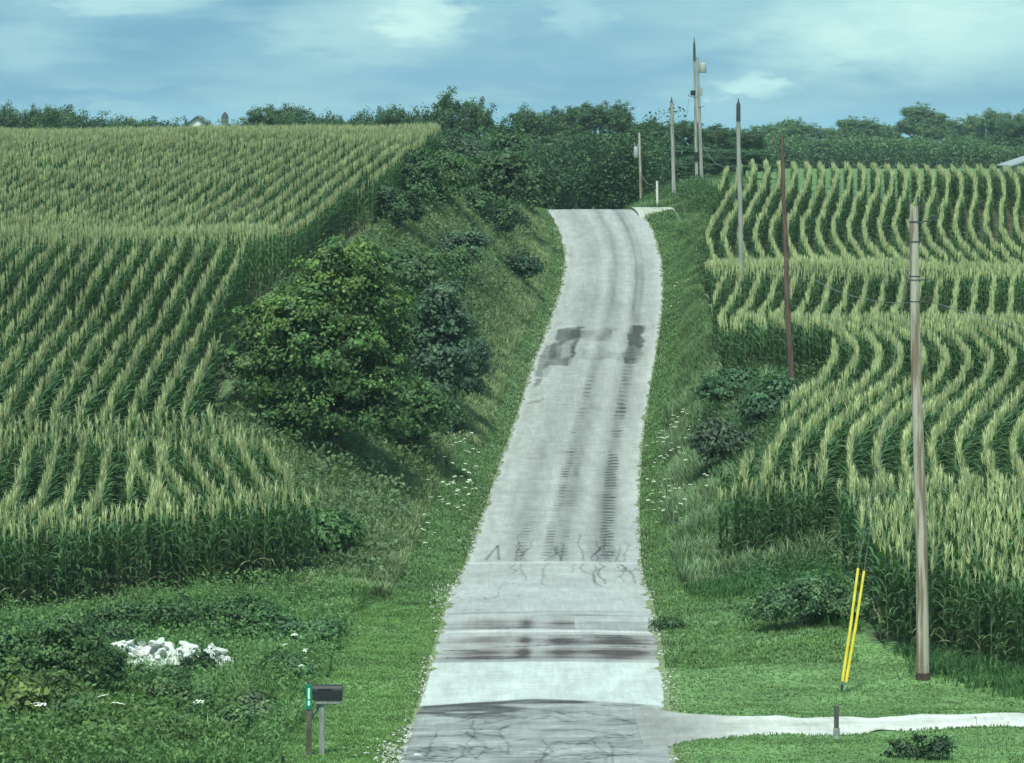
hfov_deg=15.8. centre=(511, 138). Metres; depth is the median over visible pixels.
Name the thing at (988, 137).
woodland tree
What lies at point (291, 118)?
woodland tree
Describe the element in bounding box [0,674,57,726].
bush
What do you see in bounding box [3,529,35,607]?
corn plant
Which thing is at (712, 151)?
woodland tree
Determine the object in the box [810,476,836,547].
corn plant
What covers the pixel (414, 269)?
bush
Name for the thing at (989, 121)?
woodland tree
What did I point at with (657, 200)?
marker post
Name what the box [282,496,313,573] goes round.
corn plant
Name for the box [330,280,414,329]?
bush
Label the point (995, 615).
corn plant
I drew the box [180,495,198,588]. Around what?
corn plant
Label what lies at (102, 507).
corn plant
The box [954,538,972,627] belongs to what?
corn plant
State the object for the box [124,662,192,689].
bush
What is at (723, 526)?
corn plant
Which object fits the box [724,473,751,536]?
corn plant
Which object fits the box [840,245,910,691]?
guy wire
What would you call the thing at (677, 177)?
woodland tree
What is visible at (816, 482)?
corn plant
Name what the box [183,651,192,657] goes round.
rock
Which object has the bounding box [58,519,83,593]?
corn plant
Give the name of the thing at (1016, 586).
corn plant
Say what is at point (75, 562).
corn plant
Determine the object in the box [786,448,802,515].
corn plant
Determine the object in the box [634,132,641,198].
utility pole
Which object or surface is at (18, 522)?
corn plant
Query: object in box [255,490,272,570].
corn plant
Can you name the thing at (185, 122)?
woodland tree
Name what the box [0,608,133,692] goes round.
bush
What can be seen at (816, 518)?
corn plant
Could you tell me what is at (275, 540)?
corn plant
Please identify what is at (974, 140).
woodland tree
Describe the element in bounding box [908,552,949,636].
corn plant
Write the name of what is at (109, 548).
corn plant
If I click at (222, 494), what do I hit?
corn plant
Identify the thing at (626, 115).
woodland tree
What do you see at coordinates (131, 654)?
rock
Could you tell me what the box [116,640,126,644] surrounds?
rock
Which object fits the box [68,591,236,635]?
bush
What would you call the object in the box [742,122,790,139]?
woodland tree
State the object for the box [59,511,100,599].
corn plant
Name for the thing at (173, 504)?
corn plant
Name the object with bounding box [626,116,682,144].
woodland tree
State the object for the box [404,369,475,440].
bush
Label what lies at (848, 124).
woodland tree
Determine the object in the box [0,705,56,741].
grass clump
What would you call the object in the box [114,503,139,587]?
corn plant
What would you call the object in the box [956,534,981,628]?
corn plant
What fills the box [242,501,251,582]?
corn plant
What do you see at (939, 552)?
corn plant
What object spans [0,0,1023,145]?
sky
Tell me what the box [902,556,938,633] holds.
corn plant
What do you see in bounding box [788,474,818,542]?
corn plant
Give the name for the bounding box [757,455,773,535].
corn plant
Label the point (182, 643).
rock
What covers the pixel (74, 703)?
bush
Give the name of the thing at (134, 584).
corn plant
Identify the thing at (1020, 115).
woodland tree
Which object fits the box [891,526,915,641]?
corn plant
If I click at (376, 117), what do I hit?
woodland tree
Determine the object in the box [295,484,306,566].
corn plant
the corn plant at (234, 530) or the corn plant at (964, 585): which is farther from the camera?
the corn plant at (234, 530)
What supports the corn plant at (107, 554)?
on the ground at (870, 635)
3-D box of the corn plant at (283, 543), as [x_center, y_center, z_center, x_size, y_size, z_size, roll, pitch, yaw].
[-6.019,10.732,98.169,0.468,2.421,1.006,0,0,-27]
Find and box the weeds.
[0,173,1023,762]
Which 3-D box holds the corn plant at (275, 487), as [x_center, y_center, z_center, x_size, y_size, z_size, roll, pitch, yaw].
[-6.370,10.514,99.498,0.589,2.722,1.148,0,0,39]
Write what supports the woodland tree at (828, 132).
on the ground at (870, 635)
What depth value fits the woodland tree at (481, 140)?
267.21 m
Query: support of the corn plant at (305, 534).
on the ground at (870, 635)
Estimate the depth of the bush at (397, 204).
162.51 m
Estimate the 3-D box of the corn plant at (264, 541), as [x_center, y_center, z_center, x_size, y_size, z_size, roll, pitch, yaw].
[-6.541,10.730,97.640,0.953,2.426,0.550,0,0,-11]
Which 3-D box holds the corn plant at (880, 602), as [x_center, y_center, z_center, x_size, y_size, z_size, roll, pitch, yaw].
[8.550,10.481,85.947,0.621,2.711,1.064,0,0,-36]
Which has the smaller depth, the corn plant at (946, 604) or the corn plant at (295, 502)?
the corn plant at (946, 604)
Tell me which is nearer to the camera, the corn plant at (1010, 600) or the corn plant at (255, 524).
the corn plant at (1010, 600)
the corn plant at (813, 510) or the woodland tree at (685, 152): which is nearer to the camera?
the corn plant at (813, 510)
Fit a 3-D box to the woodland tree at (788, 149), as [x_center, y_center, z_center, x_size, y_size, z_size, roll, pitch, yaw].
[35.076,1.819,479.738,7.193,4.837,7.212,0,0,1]
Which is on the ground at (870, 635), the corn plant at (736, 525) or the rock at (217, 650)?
the corn plant at (736, 525)
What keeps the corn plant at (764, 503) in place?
on the ground at (870, 635)
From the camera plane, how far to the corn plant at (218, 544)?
98.15 m
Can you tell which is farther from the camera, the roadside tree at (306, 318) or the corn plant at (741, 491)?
the roadside tree at (306, 318)
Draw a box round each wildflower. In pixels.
[35,703,46,738]
[112,702,124,730]
[971,715,978,756]
[1004,719,1010,755]
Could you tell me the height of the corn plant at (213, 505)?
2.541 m
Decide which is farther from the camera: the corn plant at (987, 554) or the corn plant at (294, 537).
the corn plant at (294, 537)
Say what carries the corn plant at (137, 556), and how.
on the ground at (870, 635)
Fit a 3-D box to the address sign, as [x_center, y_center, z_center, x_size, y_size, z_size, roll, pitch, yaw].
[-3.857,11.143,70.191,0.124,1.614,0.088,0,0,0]
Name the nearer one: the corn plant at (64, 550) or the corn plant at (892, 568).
the corn plant at (892, 568)
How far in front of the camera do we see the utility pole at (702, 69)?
236.21 m
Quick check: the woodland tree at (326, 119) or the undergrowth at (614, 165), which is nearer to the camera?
the undergrowth at (614, 165)
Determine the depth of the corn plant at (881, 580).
85.77 m
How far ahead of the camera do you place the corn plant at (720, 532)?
100.80 m
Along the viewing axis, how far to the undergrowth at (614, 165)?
267.43 m
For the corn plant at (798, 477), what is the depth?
102.49 m
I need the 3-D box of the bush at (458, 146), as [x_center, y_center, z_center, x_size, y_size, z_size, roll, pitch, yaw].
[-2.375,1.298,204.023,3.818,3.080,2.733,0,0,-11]
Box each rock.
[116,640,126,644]
[126,639,134,644]
[126,652,136,657]
[132,649,150,658]
[137,641,145,646]
[137,645,150,651]
[147,655,155,664]
[148,640,161,647]
[149,646,162,654]
[155,637,164,644]
[155,648,165,656]
[162,641,173,649]
[165,649,176,657]
[179,641,191,647]
[180,648,194,654]
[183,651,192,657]
[207,643,216,649]
[212,648,222,654]
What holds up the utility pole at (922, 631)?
on the ground at (870, 635)
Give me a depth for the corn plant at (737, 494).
102.17 m
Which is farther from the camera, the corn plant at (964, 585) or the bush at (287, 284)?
the bush at (287, 284)
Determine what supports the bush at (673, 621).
on the ground at (870, 635)
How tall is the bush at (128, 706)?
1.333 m
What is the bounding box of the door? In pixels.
[341,684,342,700]
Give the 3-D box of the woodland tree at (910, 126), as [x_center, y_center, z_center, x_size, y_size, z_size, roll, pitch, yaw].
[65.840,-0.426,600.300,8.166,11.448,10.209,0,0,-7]
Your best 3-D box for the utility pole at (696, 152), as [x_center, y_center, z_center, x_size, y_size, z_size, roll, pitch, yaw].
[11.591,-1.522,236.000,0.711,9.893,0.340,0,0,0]
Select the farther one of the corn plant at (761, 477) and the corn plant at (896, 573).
the corn plant at (761, 477)
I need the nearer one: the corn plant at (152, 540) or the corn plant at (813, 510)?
the corn plant at (152, 540)
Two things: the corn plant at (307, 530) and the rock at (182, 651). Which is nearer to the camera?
the rock at (182, 651)
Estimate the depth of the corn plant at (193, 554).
96.33 m
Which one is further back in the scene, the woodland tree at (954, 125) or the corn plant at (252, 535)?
the woodland tree at (954, 125)
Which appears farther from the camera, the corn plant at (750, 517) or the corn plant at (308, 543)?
the corn plant at (750, 517)
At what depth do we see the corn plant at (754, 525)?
100.68 m
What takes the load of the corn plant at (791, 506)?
on the ground at (870, 635)
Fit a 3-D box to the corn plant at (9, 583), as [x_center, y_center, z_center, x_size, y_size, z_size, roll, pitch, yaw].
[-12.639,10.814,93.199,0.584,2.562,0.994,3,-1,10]
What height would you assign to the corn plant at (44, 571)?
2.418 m
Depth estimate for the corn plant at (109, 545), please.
95.07 m
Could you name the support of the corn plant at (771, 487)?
on the ground at (870, 635)
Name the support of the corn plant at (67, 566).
on the ground at (870, 635)
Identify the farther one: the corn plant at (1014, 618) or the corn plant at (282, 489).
the corn plant at (282, 489)
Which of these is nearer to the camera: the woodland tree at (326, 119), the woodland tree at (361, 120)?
the woodland tree at (361, 120)
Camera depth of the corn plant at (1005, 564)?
84.95 m
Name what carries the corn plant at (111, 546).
on the ground at (870, 635)
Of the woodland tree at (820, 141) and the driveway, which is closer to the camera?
the driveway
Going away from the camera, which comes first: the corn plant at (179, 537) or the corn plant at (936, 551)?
the corn plant at (936, 551)
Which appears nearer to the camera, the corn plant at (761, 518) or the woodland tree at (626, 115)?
the corn plant at (761, 518)
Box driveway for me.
[633,707,1023,745]
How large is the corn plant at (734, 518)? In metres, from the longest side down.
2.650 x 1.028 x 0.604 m
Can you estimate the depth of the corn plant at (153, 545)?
96.94 m
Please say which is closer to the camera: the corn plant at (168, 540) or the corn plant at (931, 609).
the corn plant at (931, 609)
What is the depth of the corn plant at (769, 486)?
103.36 m
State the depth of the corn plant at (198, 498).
97.73 m
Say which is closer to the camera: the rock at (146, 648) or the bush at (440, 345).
the rock at (146, 648)
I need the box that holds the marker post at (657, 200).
[656,181,658,206]
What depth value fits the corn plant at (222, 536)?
97.31 m
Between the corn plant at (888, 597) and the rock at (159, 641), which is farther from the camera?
the corn plant at (888, 597)
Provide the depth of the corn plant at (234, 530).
98.46 m
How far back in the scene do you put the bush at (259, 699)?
74.63 m
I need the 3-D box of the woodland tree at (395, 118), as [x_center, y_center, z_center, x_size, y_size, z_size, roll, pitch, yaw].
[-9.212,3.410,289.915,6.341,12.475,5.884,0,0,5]
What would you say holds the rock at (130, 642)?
on the rock
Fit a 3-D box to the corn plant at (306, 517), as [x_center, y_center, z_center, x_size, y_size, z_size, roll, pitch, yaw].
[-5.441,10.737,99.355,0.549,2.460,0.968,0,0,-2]
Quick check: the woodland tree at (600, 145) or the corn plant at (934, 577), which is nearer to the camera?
the corn plant at (934, 577)
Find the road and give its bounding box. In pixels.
[398,209,673,762]
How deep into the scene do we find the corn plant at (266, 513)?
98.41 m
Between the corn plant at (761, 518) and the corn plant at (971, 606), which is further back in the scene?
the corn plant at (761, 518)
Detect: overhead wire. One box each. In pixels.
[787,259,923,302]
[931,301,1023,328]
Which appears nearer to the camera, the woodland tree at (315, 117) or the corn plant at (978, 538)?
the corn plant at (978, 538)
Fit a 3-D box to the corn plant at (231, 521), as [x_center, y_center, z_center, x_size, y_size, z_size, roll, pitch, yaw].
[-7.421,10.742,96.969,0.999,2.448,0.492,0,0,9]
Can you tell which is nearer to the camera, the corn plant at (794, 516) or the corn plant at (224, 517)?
the corn plant at (224, 517)
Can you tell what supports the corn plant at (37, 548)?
on the ground at (870, 635)
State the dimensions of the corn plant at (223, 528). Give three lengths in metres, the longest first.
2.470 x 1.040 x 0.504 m
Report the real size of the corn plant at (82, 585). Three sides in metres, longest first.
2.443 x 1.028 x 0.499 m
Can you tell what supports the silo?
on the ground at (870, 635)
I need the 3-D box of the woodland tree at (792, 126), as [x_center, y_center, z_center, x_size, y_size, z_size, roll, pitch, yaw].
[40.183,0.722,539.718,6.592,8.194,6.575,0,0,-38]
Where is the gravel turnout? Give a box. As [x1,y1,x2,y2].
[624,207,674,217]
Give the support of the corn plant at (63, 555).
on the ground at (870, 635)
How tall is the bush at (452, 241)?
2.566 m
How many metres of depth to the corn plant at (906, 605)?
85.81 m
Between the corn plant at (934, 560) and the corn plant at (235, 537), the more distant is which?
the corn plant at (235, 537)
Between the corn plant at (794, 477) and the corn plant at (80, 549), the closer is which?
the corn plant at (80, 549)
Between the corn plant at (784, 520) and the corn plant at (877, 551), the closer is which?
the corn plant at (877, 551)
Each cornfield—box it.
[0,122,443,607]
[701,158,1023,667]
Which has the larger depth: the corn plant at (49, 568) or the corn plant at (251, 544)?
the corn plant at (251, 544)
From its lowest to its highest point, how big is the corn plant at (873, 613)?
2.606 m
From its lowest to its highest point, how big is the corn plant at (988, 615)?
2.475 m
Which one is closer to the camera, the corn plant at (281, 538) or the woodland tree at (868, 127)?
the corn plant at (281, 538)
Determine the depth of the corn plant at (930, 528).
87.46 m
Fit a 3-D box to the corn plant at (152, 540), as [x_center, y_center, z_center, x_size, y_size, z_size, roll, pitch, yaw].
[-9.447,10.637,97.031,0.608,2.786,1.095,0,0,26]
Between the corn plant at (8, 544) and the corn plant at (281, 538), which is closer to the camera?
the corn plant at (8, 544)
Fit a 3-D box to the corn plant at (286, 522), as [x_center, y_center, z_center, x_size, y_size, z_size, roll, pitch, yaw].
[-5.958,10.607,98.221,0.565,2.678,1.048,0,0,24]
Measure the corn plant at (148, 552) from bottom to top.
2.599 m
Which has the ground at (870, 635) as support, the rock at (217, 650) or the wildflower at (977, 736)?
the wildflower at (977, 736)
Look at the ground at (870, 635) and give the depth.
84.19 m
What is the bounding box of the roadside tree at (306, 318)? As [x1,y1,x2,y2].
[202,233,430,452]
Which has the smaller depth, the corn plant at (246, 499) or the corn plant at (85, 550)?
the corn plant at (85, 550)
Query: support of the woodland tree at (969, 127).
on the ground at (870, 635)
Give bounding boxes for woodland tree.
[0,99,33,128]
[20,103,61,129]
[29,104,93,128]
[57,110,116,129]
[100,113,139,130]
[110,115,172,129]
[141,117,186,127]
[181,115,189,126]
[215,116,246,125]
[238,111,257,125]
[243,103,288,126]
[271,110,313,126]
[274,102,307,118]
[290,107,325,124]
[314,107,344,125]
[322,114,347,125]
[346,105,374,125]
[367,105,390,125]
[378,104,414,126]
[396,105,426,129]
[417,86,470,140]
[439,124,476,151]
[451,96,497,140]
[469,133,492,150]
[476,117,530,148]
[503,102,559,143]
[523,135,574,166]
[533,164,550,209]
[537,131,596,166]
[541,104,579,144]
[561,100,622,138]
[577,135,650,168]
[598,99,635,136]
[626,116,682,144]
[634,171,671,197]
[641,139,690,177]
[651,160,698,184]
[659,144,705,160]
[660,119,711,146]
[664,152,743,178]
[690,123,748,150]
[690,148,748,177]
[707,148,785,176]
[717,126,775,164]
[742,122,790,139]
[770,135,806,161]
[775,117,806,140]
[792,139,849,168]
[795,121,821,141]
[816,126,846,141]
[834,115,862,166]
[853,116,882,143]
[876,122,903,140]
[894,101,942,141]
[913,137,954,161]
[924,108,951,142]
[941,115,966,162]
[947,136,981,157]
[956,113,980,138]
[967,108,1012,141]
[976,135,999,168]
[987,120,1023,156]
[1011,109,1023,136]
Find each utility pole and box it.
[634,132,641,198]
[667,97,675,195]
[688,38,698,177]
[696,57,705,176]
[736,98,742,280]
[781,135,795,389]
[909,196,935,680]
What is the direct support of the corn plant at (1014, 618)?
on the ground at (870, 635)
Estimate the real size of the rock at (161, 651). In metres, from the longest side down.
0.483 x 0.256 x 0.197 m
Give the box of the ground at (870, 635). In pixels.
[0,157,1023,762]
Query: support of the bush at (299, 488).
on the ground at (870, 635)
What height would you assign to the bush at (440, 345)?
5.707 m
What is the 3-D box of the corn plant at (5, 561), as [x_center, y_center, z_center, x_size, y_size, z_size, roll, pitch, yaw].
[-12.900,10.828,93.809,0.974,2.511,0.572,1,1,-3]
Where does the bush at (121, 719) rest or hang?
on the ground at (870, 635)
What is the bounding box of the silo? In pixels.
[221,112,228,124]
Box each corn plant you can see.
[0,509,22,597]
[0,520,17,605]
[0,520,21,609]
[0,523,23,605]
[2,518,16,607]
[3,516,37,604]
[3,526,24,608]
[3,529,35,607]
[7,513,34,599]
[7,515,36,609]
[10,508,49,608]
[15,524,43,609]
[21,524,50,605]
[21,524,55,615]
[26,510,64,602]
[27,506,54,607]
[27,511,54,604]
[29,512,50,611]
[32,509,68,602]
[32,513,59,600]
[32,524,61,605]
[40,508,49,593]
[41,520,56,602]
[47,515,78,603]
[48,504,70,599]
[48,515,85,600]
[48,519,72,605]
[49,505,69,594]
[53,503,77,600]
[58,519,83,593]
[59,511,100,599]
[63,502,96,596]
[63,524,89,601]
[67,509,83,600]
[67,518,83,602]
[73,499,108,592]
[74,514,87,595]
[77,509,95,598]
[77,517,99,598]
[78,507,93,598]
[78,516,93,596]
[80,515,114,601]
[83,518,99,599]
[93,499,118,590]
[94,506,131,598]
[94,510,121,587]
[95,504,119,594]
[95,511,110,601]
[97,503,123,596]
[97,503,135,599]
[97,511,114,605]
[107,504,134,597]
[107,509,140,597]
[108,506,133,593]
[110,514,120,598]
[114,499,139,594]
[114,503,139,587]
[119,494,152,581]
[121,511,144,582]
[124,503,146,592]
[124,505,143,591]
[127,502,165,589]
[130,508,157,591]
[131,514,162,587]
[132,494,160,584]
[139,495,163,589]
[140,502,164,587]
[141,498,158,583]
[141,507,174,590]
[143,504,174,593]
[147,497,163,588]
[152,498,181,586]
[156,497,182,590]
[157,503,178,591]
[157,506,169,580]
[158,496,184,577]
[160,502,179,591]
[166,511,181,594]
[168,513,194,590]
[172,504,205,587]
[175,501,198,588]
[175,505,186,583]
[175,505,192,588]
[176,493,213,584]
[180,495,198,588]
[183,495,214,578]
[184,509,204,589]
[186,501,196,574]
[194,494,223,580]
[194,499,219,583]
[195,500,228,582]
[197,501,233,584]
[199,509,223,587]
[200,494,217,582]
[201,504,232,584]
[202,497,234,578]
[203,494,239,578]
[207,483,235,577]
[207,492,228,574]
[212,500,241,577]
[213,503,247,578]
[216,497,234,578]
[220,495,247,581]
[223,494,252,573]
[223,496,241,578]
[227,492,243,569]
[228,493,249,584]
[230,486,268,582]
[232,488,266,580]
[232,492,248,579]
[240,494,263,579]
[240,499,265,581]
[241,492,248,568]
[241,493,267,584]
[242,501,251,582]
[244,499,270,580]
[248,499,279,575]
[248,503,280,584]
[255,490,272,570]
[257,489,277,583]
[261,481,283,565]
[261,484,278,569]
[261,486,277,577]
[262,484,295,575]
[262,496,279,569]
[263,489,275,566]
[270,498,282,574]
[275,481,302,565]
[275,490,299,577]
[278,485,289,576]
[278,488,285,570]
[278,499,296,574]
[280,491,303,566]
[280,499,312,577]
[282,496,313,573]
[291,485,299,569]
[292,487,314,572]
[293,492,322,565]
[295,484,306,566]
[296,494,322,560]
[300,494,313,567]
[300,497,326,572]
[310,486,330,574]
[708,485,739,563]
[710,489,731,562]
[711,484,733,556]
[716,485,749,557]
[720,488,731,559]
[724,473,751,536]
[724,484,750,556]
[728,460,751,539]
[728,469,751,548]
[728,474,745,554]
[728,480,748,555]
[728,483,741,555]
[729,460,751,554]
[731,476,757,550]
[731,482,763,554]
[734,478,760,557]
[738,482,752,556]
[739,476,775,552]
[739,490,768,557]
[743,484,777,553]
[747,476,763,548]
[748,483,770,552]
[750,478,776,548]
[751,469,770,545]
[755,458,785,533]
[755,460,786,534]
[755,485,782,552]
[755,488,780,554]
[756,471,769,543]
[756,472,771,548]
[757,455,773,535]
[757,461,778,542]
[758,478,789,543]
[762,470,779,548]
[763,477,792,548]
[764,481,793,552]
[765,480,792,548]
[766,468,776,540]
[772,479,798,551]
[774,467,791,549]
[775,474,782,553]
[777,472,794,543]
[780,479,811,544]
[783,453,807,530]
[783,469,800,550]
[785,456,807,548]
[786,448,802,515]
[786,471,803,544]
[787,451,799,527]
[788,459,806,545]
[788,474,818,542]
[789,481,816,549]
[790,467,818,545]
[794,472,803,530]
[794,472,819,553]
[795,472,803,544]
[797,455,819,543]
[798,473,829,541]
[799,456,833,539]
[799,479,831,543]
[804,467,834,536]
[808,456,842,538]
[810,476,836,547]
[859,517,895,600]
[861,528,889,623]
[863,521,886,597]
[864,534,908,645]
[866,520,893,615]
[866,529,890,629]
[867,525,889,622]
[867,534,893,642]
[869,528,902,637]
[882,525,898,632]
[882,536,914,646]
[884,525,894,615]
[884,535,908,623]
[884,543,900,638]
[886,542,913,643]
[887,518,915,589]
[888,552,915,651]
[889,522,915,619]
[889,523,906,619]
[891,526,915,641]
[895,522,915,624]
[898,523,915,636]
[899,551,915,642]
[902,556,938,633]
[903,530,915,629]
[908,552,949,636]
[912,535,933,615]
[912,555,943,655]
[914,537,949,650]
[915,537,944,636]
[927,521,943,620]
[928,537,944,635]
[928,541,956,644]
[929,540,958,651]
[929,542,957,647]
[929,556,964,651]
[934,531,944,611]
[934,538,965,648]
[935,533,954,618]
[937,532,971,642]
[938,557,975,654]
[939,546,957,642]
[941,530,962,630]
[942,541,981,636]
[943,555,961,653]
[948,559,975,658]
[951,559,969,650]
[953,569,988,657]
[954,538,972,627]
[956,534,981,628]
[958,544,978,644]
[959,542,982,657]
[961,566,1000,664]
[963,541,994,655]
[965,554,977,644]
[969,565,990,661]
[970,533,988,627]
[970,536,994,637]
[972,540,981,647]
[973,553,1012,668]
[974,557,995,650]
[976,549,1014,635]
[976,556,1009,664]
[977,551,998,662]
[980,545,998,643]
[981,551,1010,650]
[981,556,1014,665]
[982,555,1011,658]
[984,571,1008,663]
[987,565,1018,650]
[990,547,1012,640]
[994,574,1011,666]
[996,560,1023,671]
[997,571,1023,660]
[998,564,1020,662]
[998,566,1023,666]
[999,538,1018,654]
[1001,554,1019,646]
[1003,534,1021,628]
[1008,553,1020,654]
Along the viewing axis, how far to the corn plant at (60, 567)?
93.36 m
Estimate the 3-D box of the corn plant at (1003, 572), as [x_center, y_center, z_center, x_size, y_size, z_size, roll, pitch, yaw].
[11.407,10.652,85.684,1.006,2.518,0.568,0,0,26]
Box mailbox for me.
[312,684,342,755]
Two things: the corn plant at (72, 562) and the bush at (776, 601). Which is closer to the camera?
the bush at (776, 601)
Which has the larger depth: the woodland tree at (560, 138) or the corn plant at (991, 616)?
the woodland tree at (560, 138)
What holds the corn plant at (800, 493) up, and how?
on the ground at (870, 635)
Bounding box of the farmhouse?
[185,115,213,126]
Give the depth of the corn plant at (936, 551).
85.79 m
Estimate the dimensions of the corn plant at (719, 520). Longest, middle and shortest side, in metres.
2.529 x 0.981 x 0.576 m
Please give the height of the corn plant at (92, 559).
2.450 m
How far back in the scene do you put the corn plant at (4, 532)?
92.42 m
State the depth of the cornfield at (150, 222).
127.72 m
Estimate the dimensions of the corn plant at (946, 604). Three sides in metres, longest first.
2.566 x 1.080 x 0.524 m
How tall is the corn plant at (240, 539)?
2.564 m
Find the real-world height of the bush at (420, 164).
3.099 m
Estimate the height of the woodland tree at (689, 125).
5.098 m
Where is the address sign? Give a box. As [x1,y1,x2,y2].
[306,682,311,756]
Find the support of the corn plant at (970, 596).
on the ground at (870, 635)
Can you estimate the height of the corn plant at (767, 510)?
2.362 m
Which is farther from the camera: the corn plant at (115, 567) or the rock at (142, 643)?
the corn plant at (115, 567)
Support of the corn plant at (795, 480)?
on the ground at (870, 635)
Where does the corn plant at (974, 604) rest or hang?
on the ground at (870, 635)
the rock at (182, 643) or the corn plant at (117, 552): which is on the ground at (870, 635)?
the corn plant at (117, 552)
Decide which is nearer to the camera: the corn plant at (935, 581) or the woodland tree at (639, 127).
the corn plant at (935, 581)
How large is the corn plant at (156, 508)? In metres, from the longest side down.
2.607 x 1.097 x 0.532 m
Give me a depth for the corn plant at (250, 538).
97.38 m
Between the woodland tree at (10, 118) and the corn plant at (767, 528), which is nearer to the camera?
the corn plant at (767, 528)
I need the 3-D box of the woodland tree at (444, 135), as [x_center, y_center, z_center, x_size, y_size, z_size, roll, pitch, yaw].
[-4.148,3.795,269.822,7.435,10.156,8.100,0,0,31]
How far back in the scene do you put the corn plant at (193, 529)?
97.99 m
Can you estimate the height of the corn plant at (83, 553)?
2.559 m
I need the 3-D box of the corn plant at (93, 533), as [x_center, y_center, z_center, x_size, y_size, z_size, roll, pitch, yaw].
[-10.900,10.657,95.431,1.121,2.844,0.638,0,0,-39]
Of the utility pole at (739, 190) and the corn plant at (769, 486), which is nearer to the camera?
the corn plant at (769, 486)
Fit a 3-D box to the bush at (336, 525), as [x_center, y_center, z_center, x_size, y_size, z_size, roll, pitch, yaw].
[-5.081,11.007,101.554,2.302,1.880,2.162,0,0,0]
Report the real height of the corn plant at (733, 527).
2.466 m
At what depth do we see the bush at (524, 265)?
177.49 m
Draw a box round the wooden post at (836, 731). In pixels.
[833,705,839,738]
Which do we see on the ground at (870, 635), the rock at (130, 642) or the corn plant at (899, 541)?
the corn plant at (899, 541)
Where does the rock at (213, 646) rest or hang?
on the rock
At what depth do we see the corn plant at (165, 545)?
95.53 m
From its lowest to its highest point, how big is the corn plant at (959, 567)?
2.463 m
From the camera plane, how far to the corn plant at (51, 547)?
94.65 m
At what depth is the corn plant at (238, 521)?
97.08 m
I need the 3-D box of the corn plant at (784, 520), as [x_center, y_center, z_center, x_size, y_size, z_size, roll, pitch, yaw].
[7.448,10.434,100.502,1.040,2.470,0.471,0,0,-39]
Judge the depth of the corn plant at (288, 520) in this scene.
99.62 m
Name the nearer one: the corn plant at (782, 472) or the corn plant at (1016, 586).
the corn plant at (1016, 586)
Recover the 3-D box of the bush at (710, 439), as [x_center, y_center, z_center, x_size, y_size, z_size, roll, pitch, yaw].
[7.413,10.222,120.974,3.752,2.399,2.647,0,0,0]
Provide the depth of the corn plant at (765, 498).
102.70 m
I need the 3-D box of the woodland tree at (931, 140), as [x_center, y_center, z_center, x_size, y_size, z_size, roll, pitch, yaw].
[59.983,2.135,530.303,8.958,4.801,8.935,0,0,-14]
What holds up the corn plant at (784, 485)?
on the ground at (870, 635)
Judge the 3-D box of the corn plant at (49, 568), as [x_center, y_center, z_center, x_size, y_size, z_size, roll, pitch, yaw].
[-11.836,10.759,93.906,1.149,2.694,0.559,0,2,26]
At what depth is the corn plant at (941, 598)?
87.12 m
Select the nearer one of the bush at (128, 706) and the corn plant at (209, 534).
the bush at (128, 706)
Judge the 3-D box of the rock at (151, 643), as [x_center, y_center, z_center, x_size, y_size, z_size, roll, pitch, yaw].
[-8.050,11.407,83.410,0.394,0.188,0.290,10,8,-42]
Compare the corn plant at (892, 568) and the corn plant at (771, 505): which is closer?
the corn plant at (892, 568)
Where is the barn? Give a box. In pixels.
[997,156,1023,173]
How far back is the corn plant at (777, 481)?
101.20 m
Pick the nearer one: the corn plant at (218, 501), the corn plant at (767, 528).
the corn plant at (218, 501)
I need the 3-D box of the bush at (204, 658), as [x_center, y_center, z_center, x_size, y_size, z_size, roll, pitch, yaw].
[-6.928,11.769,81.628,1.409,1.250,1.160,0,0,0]
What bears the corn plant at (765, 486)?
on the ground at (870, 635)
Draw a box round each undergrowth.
[266,104,712,209]
[681,133,1023,168]
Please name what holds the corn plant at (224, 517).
on the ground at (870, 635)
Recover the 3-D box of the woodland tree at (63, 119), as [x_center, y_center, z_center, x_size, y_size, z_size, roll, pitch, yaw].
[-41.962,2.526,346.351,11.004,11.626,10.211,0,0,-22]
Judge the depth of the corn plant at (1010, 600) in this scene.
84.26 m
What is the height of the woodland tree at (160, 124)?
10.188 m
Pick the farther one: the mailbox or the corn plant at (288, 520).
the corn plant at (288, 520)
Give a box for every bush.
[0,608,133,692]
[0,618,38,644]
[0,655,91,711]
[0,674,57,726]
[35,693,100,732]
[38,616,137,649]
[63,709,161,746]
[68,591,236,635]
[100,692,250,723]
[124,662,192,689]
[135,670,225,712]
[168,643,228,673]
[176,701,259,738]
[186,590,302,635]
[230,686,295,726]
[232,473,314,510]
[242,646,321,677]
[257,615,349,646]
[277,279,342,297]
[296,505,367,553]
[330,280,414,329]
[356,242,466,302]
[357,377,459,448]
[365,177,439,227]
[388,145,448,189]
[391,272,493,394]
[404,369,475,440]
[408,150,484,202]
[409,244,485,293]
[431,228,496,265]
[432,148,482,172]
[440,135,501,163]
[443,336,500,403]
[451,187,500,217]
[461,333,499,370]
[471,140,563,208]
[483,198,529,234]
[485,124,546,177]
[499,249,547,278]
[505,191,543,209]
[648,612,687,629]
[682,414,766,472]
[687,362,769,403]
[725,569,885,626]
[734,374,805,422]
[880,731,958,760]
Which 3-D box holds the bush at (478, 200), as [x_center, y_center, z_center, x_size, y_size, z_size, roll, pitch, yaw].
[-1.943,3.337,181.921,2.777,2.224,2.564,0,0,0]
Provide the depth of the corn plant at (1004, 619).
82.96 m
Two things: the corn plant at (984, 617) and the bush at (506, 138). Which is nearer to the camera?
the corn plant at (984, 617)
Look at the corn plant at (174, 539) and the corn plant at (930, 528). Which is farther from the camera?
the corn plant at (174, 539)

